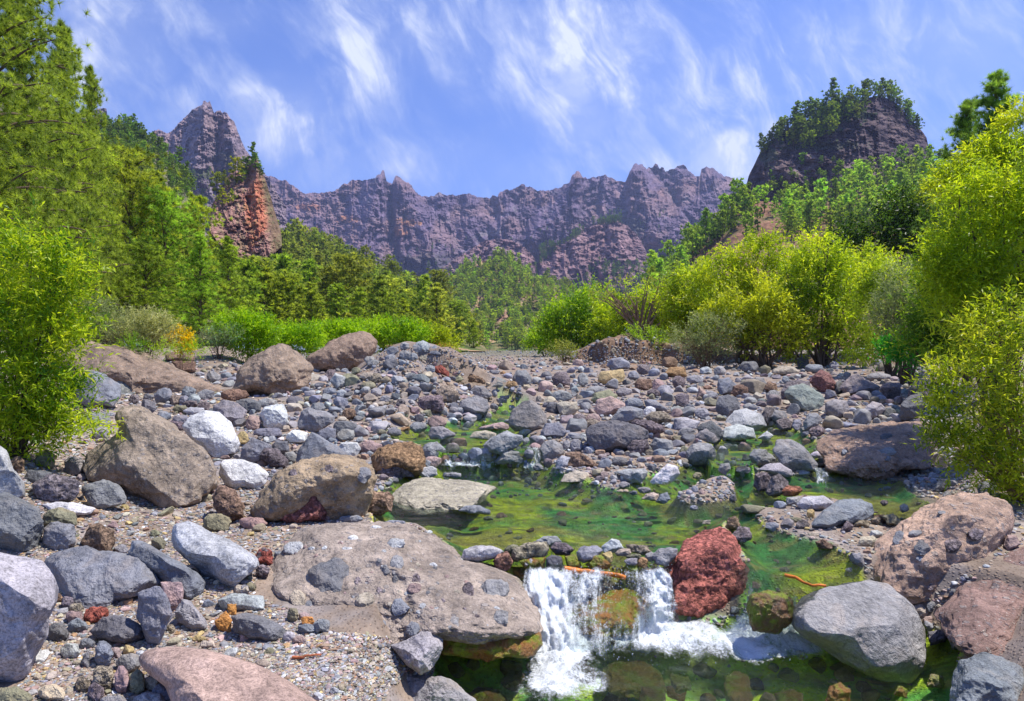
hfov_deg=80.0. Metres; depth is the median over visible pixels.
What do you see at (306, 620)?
stone
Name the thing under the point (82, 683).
stone
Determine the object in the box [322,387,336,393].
rock
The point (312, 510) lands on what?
boulder
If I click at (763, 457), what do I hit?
rock
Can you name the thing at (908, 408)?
boulder
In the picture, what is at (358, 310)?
pine tree
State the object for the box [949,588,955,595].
stone
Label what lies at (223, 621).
stone
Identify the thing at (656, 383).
rock
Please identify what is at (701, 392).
rock
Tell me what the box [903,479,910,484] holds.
stone
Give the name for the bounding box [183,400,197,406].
rock
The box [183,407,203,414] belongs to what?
rock
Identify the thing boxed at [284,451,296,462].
rock
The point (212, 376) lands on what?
boulder
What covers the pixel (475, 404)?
boulder
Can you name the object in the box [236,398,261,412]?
boulder
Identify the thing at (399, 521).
stone
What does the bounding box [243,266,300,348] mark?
pine tree
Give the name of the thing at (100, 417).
rock
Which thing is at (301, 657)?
bark scrap
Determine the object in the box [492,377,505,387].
rock
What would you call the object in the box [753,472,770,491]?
rock
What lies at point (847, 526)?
stone
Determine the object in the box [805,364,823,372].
boulder
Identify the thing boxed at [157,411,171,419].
rock
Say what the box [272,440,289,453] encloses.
rock
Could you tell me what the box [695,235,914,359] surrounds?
willow tree
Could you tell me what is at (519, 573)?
stone
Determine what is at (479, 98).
sky
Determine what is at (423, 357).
rock
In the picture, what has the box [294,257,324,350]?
pine tree
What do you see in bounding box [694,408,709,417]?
rock
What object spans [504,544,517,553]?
stone
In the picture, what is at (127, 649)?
stone
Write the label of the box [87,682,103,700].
stone
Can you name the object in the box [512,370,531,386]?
boulder
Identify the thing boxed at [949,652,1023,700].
boulder
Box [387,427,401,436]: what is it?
rock
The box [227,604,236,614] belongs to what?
stone
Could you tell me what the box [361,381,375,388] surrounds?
rock
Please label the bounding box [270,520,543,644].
boulder
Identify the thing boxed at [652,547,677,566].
stone
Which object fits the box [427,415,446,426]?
rock
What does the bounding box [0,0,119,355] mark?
pine tree
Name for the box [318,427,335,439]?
rock
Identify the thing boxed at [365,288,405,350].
pine tree
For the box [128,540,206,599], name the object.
boulder
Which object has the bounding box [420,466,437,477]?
rock
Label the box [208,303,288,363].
green bush
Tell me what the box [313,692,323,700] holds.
stone
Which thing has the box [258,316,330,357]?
green bush
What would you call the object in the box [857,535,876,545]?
stone
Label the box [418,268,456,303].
pine tree
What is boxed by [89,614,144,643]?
rock
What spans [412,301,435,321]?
pine tree
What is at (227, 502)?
rock
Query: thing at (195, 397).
rock
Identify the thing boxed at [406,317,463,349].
green bush
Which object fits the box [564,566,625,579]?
driftwood branch
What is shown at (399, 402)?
stone
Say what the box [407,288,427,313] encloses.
pine tree
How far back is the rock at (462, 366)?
15.99 m
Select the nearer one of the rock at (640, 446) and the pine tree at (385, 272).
the rock at (640, 446)
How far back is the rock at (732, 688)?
3.94 m
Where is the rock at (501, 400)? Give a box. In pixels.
[496,398,506,403]
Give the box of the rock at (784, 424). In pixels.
[776,417,791,430]
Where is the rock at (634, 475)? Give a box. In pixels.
[617,468,647,483]
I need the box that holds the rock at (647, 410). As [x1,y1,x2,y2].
[643,406,655,415]
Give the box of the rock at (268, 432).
[253,428,281,436]
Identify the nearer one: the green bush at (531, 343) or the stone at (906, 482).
the stone at (906, 482)
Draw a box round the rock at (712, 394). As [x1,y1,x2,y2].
[705,391,717,398]
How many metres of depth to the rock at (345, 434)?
10.36 m
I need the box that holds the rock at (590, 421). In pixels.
[586,418,599,427]
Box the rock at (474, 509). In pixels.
[458,505,490,514]
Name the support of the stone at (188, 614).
on the ground
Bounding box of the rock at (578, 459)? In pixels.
[565,451,597,466]
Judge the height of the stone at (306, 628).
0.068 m
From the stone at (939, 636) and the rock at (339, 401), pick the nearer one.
the stone at (939, 636)
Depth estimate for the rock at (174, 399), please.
15.11 m
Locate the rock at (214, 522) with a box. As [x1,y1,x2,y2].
[203,513,231,531]
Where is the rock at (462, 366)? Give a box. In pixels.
[459,364,467,369]
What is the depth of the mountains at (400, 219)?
2380.56 m
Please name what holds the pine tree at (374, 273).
on the hills at (466, 347)
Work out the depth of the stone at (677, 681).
3.98 m
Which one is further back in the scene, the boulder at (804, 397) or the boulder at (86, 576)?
the boulder at (804, 397)
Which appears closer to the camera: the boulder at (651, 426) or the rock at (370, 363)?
the boulder at (651, 426)
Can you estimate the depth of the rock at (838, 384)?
18.89 m
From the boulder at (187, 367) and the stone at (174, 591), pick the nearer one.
the stone at (174, 591)
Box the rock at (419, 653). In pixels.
[391,631,442,674]
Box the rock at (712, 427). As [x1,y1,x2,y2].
[697,420,722,440]
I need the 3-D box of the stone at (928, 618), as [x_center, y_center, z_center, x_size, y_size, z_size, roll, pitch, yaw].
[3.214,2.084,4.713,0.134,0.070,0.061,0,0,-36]
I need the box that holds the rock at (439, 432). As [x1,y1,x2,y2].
[429,426,455,439]
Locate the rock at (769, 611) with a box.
[746,589,793,634]
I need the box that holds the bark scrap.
[292,654,320,658]
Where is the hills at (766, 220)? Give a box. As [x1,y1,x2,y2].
[663,176,1023,348]
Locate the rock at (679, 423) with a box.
[673,417,699,429]
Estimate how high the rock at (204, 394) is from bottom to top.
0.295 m
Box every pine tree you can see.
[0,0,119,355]
[0,0,121,331]
[4,139,112,329]
[7,18,138,347]
[29,121,139,306]
[57,64,146,340]
[73,145,158,311]
[78,218,164,344]
[98,132,201,347]
[110,178,219,347]
[111,234,193,342]
[123,169,218,346]
[147,222,229,326]
[157,230,235,348]
[175,191,232,339]
[184,254,264,325]
[208,235,261,335]
[208,246,231,302]
[226,251,280,322]
[233,258,272,337]
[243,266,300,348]
[261,268,318,344]
[264,251,306,315]
[274,290,296,338]
[279,281,340,352]
[288,259,302,286]
[289,295,307,322]
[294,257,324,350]
[304,250,377,317]
[305,265,347,314]
[313,251,325,265]
[320,282,351,335]
[344,287,380,331]
[350,285,373,331]
[361,273,375,286]
[364,274,417,348]
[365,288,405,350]
[370,274,415,325]
[371,269,377,282]
[379,259,403,276]
[382,270,397,304]
[391,292,413,320]
[391,298,414,339]
[399,274,448,326]
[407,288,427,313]
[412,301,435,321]
[414,282,466,337]
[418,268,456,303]
[441,299,473,345]
[445,298,468,337]
[453,323,467,345]
[464,320,481,347]
[625,249,665,288]
[641,265,660,287]
[643,272,663,309]
[649,258,669,277]
[693,207,721,249]
[771,189,798,231]
[776,204,804,239]
[798,199,820,236]
[842,201,858,227]
[853,188,877,234]
[874,180,898,203]
[883,166,910,188]
[886,98,1021,385]
[903,69,1023,349]
[911,159,931,180]
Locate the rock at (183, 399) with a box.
[179,395,187,404]
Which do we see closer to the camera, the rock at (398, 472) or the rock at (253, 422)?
the rock at (398, 472)
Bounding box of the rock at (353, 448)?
[339,442,360,455]
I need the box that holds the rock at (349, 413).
[342,408,355,419]
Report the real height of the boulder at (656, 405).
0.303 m
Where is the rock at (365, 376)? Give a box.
[360,372,372,379]
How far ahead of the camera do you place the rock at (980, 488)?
6.65 m
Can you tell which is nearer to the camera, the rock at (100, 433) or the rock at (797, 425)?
the rock at (100, 433)
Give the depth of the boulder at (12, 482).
6.08 m
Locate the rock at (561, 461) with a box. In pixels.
[555,456,569,469]
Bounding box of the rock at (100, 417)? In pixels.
[84,412,110,427]
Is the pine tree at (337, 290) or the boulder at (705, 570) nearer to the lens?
the boulder at (705, 570)
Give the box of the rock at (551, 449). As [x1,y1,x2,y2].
[539,439,563,458]
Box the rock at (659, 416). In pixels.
[645,411,670,422]
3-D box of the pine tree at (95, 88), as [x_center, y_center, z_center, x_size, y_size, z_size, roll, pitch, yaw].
[-20.502,-6.842,29.888,4.556,14.643,4.312,0,0,-22]
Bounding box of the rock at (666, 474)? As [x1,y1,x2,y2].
[650,464,679,484]
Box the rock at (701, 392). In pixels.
[696,386,705,398]
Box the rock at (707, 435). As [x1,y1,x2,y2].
[695,428,717,443]
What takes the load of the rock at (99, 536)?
on the ground
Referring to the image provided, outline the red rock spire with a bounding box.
[210,159,281,270]
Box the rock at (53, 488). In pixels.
[32,474,80,501]
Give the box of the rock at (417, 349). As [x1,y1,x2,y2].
[413,344,421,352]
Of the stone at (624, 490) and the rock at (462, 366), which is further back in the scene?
the rock at (462, 366)
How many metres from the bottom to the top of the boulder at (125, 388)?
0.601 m
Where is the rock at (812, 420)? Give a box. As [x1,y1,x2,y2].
[803,413,822,429]
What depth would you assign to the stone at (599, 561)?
5.00 m
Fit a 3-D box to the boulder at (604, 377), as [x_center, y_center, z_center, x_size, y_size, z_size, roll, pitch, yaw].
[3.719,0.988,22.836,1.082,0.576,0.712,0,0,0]
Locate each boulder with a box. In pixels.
[0,446,25,497]
[0,492,43,551]
[0,552,58,681]
[44,545,162,608]
[51,338,221,393]
[73,370,120,407]
[82,405,217,508]
[117,381,134,393]
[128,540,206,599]
[139,647,315,700]
[154,388,171,403]
[165,352,194,360]
[171,521,258,587]
[172,361,195,372]
[182,410,239,456]
[206,371,220,382]
[213,400,246,423]
[219,459,268,488]
[221,389,248,400]
[232,343,313,394]
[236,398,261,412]
[240,437,271,462]
[250,454,377,521]
[259,404,288,428]
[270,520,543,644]
[280,496,326,522]
[296,432,350,462]
[297,407,334,431]
[306,331,377,371]
[325,369,335,380]
[371,441,425,477]
[392,477,495,514]
[418,395,443,412]
[436,384,458,402]
[440,632,542,661]
[459,395,489,415]
[468,370,485,383]
[470,385,491,398]
[483,430,522,454]
[508,400,546,431]
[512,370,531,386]
[552,372,569,385]
[571,588,649,644]
[585,420,648,452]
[586,386,604,392]
[591,389,617,402]
[594,396,624,415]
[597,369,624,383]
[606,357,629,368]
[610,347,616,353]
[611,406,642,422]
[631,419,664,433]
[634,379,651,389]
[637,364,649,374]
[644,399,667,411]
[662,356,677,366]
[663,527,749,617]
[665,367,686,376]
[672,376,685,387]
[686,375,703,382]
[713,366,725,374]
[716,394,740,416]
[717,377,735,394]
[722,424,755,440]
[725,408,766,431]
[731,384,747,396]
[741,361,758,371]
[754,377,765,383]
[772,366,798,374]
[772,439,817,471]
[781,380,809,398]
[784,383,824,411]
[792,580,926,682]
[797,357,808,367]
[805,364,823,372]
[808,369,835,391]
[811,498,873,527]
[816,421,938,481]
[825,399,849,417]
[829,361,838,368]
[839,373,879,393]
[865,401,885,417]
[866,372,890,380]
[873,492,1014,604]
[878,361,893,370]
[879,383,900,398]
[899,392,925,420]
[907,379,934,399]
[934,546,1023,657]
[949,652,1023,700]
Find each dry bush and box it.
[543,336,580,362]
[662,308,745,368]
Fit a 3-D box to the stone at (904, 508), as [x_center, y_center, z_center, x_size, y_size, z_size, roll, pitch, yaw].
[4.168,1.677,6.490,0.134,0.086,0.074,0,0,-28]
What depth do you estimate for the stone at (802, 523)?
5.86 m
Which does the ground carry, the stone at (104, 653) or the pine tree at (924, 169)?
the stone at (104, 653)
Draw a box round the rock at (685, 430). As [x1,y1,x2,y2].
[677,427,695,435]
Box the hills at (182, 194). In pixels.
[0,71,226,345]
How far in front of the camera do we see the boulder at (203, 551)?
4.47 m
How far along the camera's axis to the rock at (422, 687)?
3.65 m
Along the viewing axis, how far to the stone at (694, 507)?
6.68 m
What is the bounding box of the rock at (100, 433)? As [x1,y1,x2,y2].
[92,426,108,438]
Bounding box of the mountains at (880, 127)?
[747,96,933,201]
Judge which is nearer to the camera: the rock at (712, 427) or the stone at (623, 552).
the stone at (623, 552)
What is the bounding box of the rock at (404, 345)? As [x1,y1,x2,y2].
[400,342,408,349]
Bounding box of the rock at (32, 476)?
[23,470,51,482]
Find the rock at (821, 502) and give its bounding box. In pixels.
[796,495,833,509]
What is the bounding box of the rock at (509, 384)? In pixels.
[506,381,516,387]
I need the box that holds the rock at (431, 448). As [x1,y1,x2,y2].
[423,441,447,456]
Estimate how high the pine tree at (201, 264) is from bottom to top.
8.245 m
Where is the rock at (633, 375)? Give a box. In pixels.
[628,371,639,379]
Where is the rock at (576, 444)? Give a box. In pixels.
[570,439,582,451]
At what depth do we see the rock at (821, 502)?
6.54 m
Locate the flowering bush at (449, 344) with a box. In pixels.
[435,342,460,351]
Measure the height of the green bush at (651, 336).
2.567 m
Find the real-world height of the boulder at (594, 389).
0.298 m
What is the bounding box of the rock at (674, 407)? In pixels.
[670,406,683,411]
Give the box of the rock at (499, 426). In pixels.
[479,422,508,430]
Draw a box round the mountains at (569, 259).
[430,221,649,302]
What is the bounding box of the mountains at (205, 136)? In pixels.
[81,101,285,244]
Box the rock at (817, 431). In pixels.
[809,426,825,436]
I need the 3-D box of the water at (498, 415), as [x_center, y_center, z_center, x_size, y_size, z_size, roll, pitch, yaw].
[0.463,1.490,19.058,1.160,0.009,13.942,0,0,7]
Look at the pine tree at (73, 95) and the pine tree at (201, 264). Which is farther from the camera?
the pine tree at (201, 264)
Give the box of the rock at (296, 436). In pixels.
[286,430,307,442]
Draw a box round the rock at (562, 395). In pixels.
[551,390,571,401]
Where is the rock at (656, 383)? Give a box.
[652,379,663,389]
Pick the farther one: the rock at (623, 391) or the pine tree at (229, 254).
the pine tree at (229, 254)
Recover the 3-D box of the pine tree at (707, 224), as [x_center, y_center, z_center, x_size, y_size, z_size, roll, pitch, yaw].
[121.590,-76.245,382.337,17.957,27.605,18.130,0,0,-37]
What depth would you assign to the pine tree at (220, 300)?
72.15 m
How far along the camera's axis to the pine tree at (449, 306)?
187.73 m
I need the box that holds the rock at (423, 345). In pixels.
[415,340,430,349]
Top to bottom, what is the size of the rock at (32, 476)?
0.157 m
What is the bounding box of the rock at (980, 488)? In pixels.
[977,480,995,495]
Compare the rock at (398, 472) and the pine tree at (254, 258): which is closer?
the rock at (398, 472)
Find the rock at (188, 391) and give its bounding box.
[181,386,195,396]
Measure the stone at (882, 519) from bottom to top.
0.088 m
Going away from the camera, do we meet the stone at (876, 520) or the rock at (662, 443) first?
the stone at (876, 520)
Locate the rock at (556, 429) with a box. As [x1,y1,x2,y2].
[541,422,566,436]
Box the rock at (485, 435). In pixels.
[470,430,495,439]
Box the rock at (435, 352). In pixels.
[429,345,440,354]
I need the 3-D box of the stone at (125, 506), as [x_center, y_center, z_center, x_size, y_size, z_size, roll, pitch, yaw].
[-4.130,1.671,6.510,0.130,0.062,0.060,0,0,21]
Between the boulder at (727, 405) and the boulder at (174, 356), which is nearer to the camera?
the boulder at (727, 405)
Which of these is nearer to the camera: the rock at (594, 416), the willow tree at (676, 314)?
the rock at (594, 416)
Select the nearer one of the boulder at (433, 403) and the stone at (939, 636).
the stone at (939, 636)
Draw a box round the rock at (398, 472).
[377,462,413,477]
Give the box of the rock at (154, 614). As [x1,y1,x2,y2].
[136,586,171,644]
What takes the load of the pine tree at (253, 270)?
on the hills at (182, 194)
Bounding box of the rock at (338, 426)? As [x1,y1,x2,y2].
[333,420,356,433]
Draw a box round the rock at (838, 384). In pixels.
[835,380,841,393]
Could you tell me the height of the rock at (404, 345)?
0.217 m
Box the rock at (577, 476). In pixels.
[560,470,588,482]
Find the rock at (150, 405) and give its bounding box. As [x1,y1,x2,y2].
[141,399,155,412]
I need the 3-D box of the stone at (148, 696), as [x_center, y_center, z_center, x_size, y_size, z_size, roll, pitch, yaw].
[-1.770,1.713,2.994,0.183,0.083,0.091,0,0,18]
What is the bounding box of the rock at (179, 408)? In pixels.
[172,405,186,412]
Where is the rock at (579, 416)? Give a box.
[573,413,585,419]
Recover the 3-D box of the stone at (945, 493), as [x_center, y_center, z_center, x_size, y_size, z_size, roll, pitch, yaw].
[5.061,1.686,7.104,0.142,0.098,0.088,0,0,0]
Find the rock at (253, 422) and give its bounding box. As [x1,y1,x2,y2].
[245,415,260,429]
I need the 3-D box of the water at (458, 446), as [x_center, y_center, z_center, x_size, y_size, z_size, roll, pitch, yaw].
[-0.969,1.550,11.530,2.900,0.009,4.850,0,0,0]
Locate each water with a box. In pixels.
[376,462,774,565]
[392,419,538,453]
[435,625,959,700]
[446,447,827,697]
[481,407,512,423]
[705,426,820,466]
[720,507,878,601]
[744,471,935,518]
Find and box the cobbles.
[28,336,971,700]
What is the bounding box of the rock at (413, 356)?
[408,353,417,360]
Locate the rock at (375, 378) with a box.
[370,373,381,383]
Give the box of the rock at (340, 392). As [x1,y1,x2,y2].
[336,389,346,396]
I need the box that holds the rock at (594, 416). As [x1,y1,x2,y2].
[586,413,599,420]
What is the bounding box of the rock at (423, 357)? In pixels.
[419,354,427,360]
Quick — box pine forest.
[6,77,1022,349]
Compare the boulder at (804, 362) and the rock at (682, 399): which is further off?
the boulder at (804, 362)
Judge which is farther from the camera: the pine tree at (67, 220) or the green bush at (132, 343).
the pine tree at (67, 220)
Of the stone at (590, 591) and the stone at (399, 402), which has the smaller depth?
the stone at (590, 591)
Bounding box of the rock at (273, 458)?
[260,448,288,467]
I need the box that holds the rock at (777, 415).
[771,409,787,424]
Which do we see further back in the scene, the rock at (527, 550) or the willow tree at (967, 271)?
the willow tree at (967, 271)
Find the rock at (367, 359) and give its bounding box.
[364,356,373,363]
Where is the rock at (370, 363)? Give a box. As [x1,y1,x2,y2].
[367,360,378,366]
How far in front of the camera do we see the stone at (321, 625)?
3.71 m
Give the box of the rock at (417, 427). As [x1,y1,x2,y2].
[410,422,427,432]
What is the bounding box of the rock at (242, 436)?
[237,431,248,444]
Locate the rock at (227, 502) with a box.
[212,485,244,521]
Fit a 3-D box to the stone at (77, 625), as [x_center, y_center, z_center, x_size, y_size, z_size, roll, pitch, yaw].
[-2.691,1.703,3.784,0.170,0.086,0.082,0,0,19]
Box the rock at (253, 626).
[231,612,285,641]
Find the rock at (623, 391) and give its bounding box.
[616,387,632,395]
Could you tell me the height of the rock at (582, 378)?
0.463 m
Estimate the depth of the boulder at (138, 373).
18.74 m
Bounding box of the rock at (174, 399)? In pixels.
[170,395,179,404]
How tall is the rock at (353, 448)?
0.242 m
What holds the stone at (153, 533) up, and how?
on the ground
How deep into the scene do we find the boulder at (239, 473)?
7.53 m
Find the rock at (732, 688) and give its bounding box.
[724,671,753,700]
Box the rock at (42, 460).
[34,450,55,469]
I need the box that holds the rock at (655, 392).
[647,389,659,396]
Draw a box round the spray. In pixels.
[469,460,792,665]
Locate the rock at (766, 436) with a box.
[757,431,772,440]
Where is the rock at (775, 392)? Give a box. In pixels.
[766,390,780,398]
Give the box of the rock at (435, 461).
[426,456,440,467]
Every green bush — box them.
[77,291,143,346]
[100,302,184,358]
[115,329,212,374]
[194,320,247,359]
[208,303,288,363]
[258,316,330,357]
[303,315,384,345]
[358,311,438,352]
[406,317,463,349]
[518,327,566,356]
[621,320,670,349]
[860,254,932,384]
[868,327,943,387]
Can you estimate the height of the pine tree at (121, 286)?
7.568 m
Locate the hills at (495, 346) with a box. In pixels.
[451,257,607,350]
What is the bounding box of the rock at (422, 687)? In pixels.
[407,674,476,700]
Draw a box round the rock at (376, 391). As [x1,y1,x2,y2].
[371,388,381,395]
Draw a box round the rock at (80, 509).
[43,502,95,515]
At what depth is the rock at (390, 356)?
15.35 m
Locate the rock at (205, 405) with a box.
[198,401,209,410]
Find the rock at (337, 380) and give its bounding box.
[330,373,344,388]
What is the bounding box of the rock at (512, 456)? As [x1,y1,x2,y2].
[494,449,523,464]
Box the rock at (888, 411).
[881,407,895,416]
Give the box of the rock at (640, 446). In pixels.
[627,439,649,455]
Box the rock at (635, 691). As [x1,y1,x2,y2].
[601,659,666,699]
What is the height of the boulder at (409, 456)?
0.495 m
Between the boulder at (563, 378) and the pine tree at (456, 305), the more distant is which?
the pine tree at (456, 305)
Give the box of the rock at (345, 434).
[336,429,354,440]
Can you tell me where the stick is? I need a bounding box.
[784,573,825,586]
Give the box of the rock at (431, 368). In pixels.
[425,365,434,372]
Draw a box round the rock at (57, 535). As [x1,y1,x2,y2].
[42,521,75,549]
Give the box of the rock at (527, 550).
[511,541,548,561]
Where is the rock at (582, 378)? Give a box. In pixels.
[577,373,588,386]
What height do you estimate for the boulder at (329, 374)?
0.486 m
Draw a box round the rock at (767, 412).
[762,407,773,423]
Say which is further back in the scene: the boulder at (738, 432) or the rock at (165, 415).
the rock at (165, 415)
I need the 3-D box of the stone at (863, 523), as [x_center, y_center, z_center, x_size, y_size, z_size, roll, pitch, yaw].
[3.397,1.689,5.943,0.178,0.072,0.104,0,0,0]
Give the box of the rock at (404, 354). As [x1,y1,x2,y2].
[399,350,410,358]
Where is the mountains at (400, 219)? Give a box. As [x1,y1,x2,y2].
[267,163,738,280]
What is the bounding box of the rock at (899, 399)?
[894,396,902,403]
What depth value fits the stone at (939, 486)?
7.46 m
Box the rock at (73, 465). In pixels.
[64,456,84,475]
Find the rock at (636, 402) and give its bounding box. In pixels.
[625,398,643,407]
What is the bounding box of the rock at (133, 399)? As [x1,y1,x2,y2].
[128,394,138,403]
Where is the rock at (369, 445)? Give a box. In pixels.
[359,440,381,452]
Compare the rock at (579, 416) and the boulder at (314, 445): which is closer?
the boulder at (314, 445)
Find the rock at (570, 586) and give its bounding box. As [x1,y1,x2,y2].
[560,571,572,594]
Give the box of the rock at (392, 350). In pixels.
[386,346,398,354]
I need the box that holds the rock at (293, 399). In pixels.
[286,396,303,403]
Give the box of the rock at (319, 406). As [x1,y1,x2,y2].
[311,402,325,410]
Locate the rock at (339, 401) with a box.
[333,396,348,406]
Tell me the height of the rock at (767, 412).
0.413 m
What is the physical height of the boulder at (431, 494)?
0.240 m
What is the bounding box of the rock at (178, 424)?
[170,421,183,430]
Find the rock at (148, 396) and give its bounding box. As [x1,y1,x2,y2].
[143,394,153,400]
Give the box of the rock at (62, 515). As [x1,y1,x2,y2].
[42,507,76,526]
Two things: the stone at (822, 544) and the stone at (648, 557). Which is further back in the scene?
the stone at (822, 544)
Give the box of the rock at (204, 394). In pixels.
[197,389,213,399]
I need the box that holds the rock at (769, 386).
[764,381,776,391]
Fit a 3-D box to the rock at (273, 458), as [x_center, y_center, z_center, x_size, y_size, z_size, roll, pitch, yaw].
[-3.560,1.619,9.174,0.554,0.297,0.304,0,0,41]
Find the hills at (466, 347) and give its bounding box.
[292,246,484,350]
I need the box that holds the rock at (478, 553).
[461,545,502,561]
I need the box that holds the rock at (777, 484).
[766,474,788,496]
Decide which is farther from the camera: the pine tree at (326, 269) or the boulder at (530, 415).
the pine tree at (326, 269)
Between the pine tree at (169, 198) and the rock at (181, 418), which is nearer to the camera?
the rock at (181, 418)
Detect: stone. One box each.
[0,686,32,700]
[11,456,24,472]
[37,684,64,700]
[48,623,68,641]
[57,593,62,601]
[60,643,80,657]
[61,596,73,608]
[66,611,83,622]
[68,618,87,631]
[69,603,83,611]
[75,676,91,692]
[80,638,94,647]
[82,652,89,667]
[83,606,108,622]
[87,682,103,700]
[93,665,113,689]
[94,640,113,665]
[100,695,127,700]
[112,647,120,657]
[114,544,127,552]
[114,666,128,692]
[116,653,139,672]
[120,504,128,509]
[123,645,133,653]
[128,669,144,693]
[133,692,164,700]
[145,677,159,690]
[150,530,159,536]
[151,536,166,548]
[152,683,169,700]
[161,582,183,610]
[167,624,174,633]
[175,599,206,630]
[192,635,205,641]
[200,640,214,647]
[214,611,231,632]
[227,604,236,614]
[234,585,248,592]
[239,517,267,528]
[240,585,248,593]
[247,582,255,590]
[255,549,273,565]
[255,564,269,578]
[274,551,280,557]
[283,631,295,640]
[287,608,297,621]
[292,635,305,642]
[298,624,315,633]
[299,612,309,619]
[299,648,306,652]
[301,616,313,623]
[313,619,329,632]
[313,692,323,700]
[330,687,338,693]
[337,416,346,420]
[339,515,362,522]
[351,395,359,399]
[385,520,405,523]
[396,399,405,406]
[442,472,460,477]
[493,551,512,571]
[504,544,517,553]
[513,567,527,583]
[519,557,545,570]
[533,463,543,470]
[536,536,561,547]
[546,555,563,570]
[550,542,573,555]
[562,440,569,449]
[565,554,582,568]
[576,545,602,562]
[585,555,610,569]
[588,581,599,596]
[600,471,608,479]
[602,538,623,552]
[602,551,612,562]
[612,457,627,465]
[615,548,630,556]
[617,489,628,491]
[619,482,629,488]
[622,563,640,575]
[624,558,637,564]
[626,544,651,555]
[626,554,640,558]
[629,490,636,494]
[637,487,650,493]
[637,557,647,568]
[639,686,665,700]
[642,492,658,500]
[643,567,662,579]
[645,552,653,561]
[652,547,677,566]
[656,492,670,503]
[670,674,691,693]
[690,505,697,510]
[692,472,701,478]
[702,520,710,524]
[718,463,730,475]
[726,516,739,530]
[732,526,751,542]
[735,466,750,473]
[774,689,803,700]
[782,485,802,496]
[786,497,800,505]
[789,517,801,521]
[796,519,809,528]
[807,509,814,518]
[815,539,832,548]
[825,682,850,700]
[840,521,853,531]
[853,520,868,526]
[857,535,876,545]
[864,568,870,574]
[870,530,882,537]
[871,517,880,524]
[873,514,885,522]
[880,500,887,505]
[882,514,900,525]
[894,686,907,697]
[899,504,908,512]
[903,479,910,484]
[913,603,928,617]
[923,616,932,622]
[926,601,934,612]
[926,674,944,687]
[928,629,947,644]
[932,479,948,492]
[942,491,951,496]
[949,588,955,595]
[949,641,957,649]
[1003,535,1020,549]
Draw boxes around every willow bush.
[0,190,126,468]
[902,275,1023,505]
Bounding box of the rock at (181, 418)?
[172,415,188,422]
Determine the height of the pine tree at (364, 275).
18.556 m
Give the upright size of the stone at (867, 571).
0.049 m
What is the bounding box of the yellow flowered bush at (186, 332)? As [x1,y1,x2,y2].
[164,322,198,369]
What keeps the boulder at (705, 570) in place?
on the ground
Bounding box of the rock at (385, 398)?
[380,395,390,401]
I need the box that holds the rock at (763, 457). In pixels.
[749,449,775,466]
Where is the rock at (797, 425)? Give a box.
[792,419,801,430]
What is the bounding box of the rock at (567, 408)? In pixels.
[557,401,577,414]
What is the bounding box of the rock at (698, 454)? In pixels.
[686,442,715,466]
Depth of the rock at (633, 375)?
23.28 m
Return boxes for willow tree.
[520,272,626,353]
[569,281,711,347]
[587,266,691,337]
[593,276,684,343]
[646,251,724,342]
[671,225,815,362]
[689,261,817,368]
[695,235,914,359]
[764,222,889,368]
[805,179,956,338]
[824,246,927,377]
[876,226,994,405]
[898,129,1023,442]
[914,91,1023,423]
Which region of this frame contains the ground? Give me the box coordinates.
[0,333,1023,700]
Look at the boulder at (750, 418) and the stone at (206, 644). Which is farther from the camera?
the boulder at (750, 418)
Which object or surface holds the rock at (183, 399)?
on the ground
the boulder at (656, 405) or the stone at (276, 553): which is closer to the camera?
the stone at (276, 553)
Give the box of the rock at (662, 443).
[650,438,672,450]
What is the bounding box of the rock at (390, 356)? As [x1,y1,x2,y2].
[385,354,395,359]
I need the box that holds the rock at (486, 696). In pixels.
[468,687,506,700]
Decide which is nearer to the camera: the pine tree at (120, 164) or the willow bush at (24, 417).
the willow bush at (24, 417)
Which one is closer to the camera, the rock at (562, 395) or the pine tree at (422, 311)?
the rock at (562, 395)
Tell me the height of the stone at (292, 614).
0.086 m
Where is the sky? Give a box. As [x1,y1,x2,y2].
[0,0,1023,349]
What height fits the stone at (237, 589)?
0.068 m
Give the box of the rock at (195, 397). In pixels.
[187,394,200,403]
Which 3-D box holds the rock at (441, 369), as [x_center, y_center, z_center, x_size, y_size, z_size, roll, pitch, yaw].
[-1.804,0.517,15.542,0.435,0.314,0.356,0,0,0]
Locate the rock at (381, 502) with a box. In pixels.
[368,491,393,515]
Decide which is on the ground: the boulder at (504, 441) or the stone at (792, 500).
the stone at (792, 500)
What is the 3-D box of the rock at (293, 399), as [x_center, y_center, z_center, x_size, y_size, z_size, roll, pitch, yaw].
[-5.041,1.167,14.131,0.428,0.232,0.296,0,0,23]
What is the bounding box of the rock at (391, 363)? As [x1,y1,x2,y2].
[383,358,397,369]
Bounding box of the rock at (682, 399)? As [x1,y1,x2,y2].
[675,393,689,406]
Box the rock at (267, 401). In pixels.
[258,397,277,406]
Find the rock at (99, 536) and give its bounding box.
[81,523,115,550]
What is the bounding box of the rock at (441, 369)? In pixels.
[435,365,448,376]
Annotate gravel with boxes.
[0,374,1023,700]
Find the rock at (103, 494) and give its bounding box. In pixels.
[81,479,126,509]
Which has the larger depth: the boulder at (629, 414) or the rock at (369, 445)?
the boulder at (629, 414)
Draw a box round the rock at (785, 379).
[781,376,788,383]
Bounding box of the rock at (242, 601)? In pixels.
[218,593,264,610]
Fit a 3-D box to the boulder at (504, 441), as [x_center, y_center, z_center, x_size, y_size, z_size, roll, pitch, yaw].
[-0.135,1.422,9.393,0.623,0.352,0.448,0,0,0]
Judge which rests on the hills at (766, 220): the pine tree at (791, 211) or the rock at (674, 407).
the pine tree at (791, 211)
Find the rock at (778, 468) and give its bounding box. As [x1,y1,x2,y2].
[758,463,792,477]

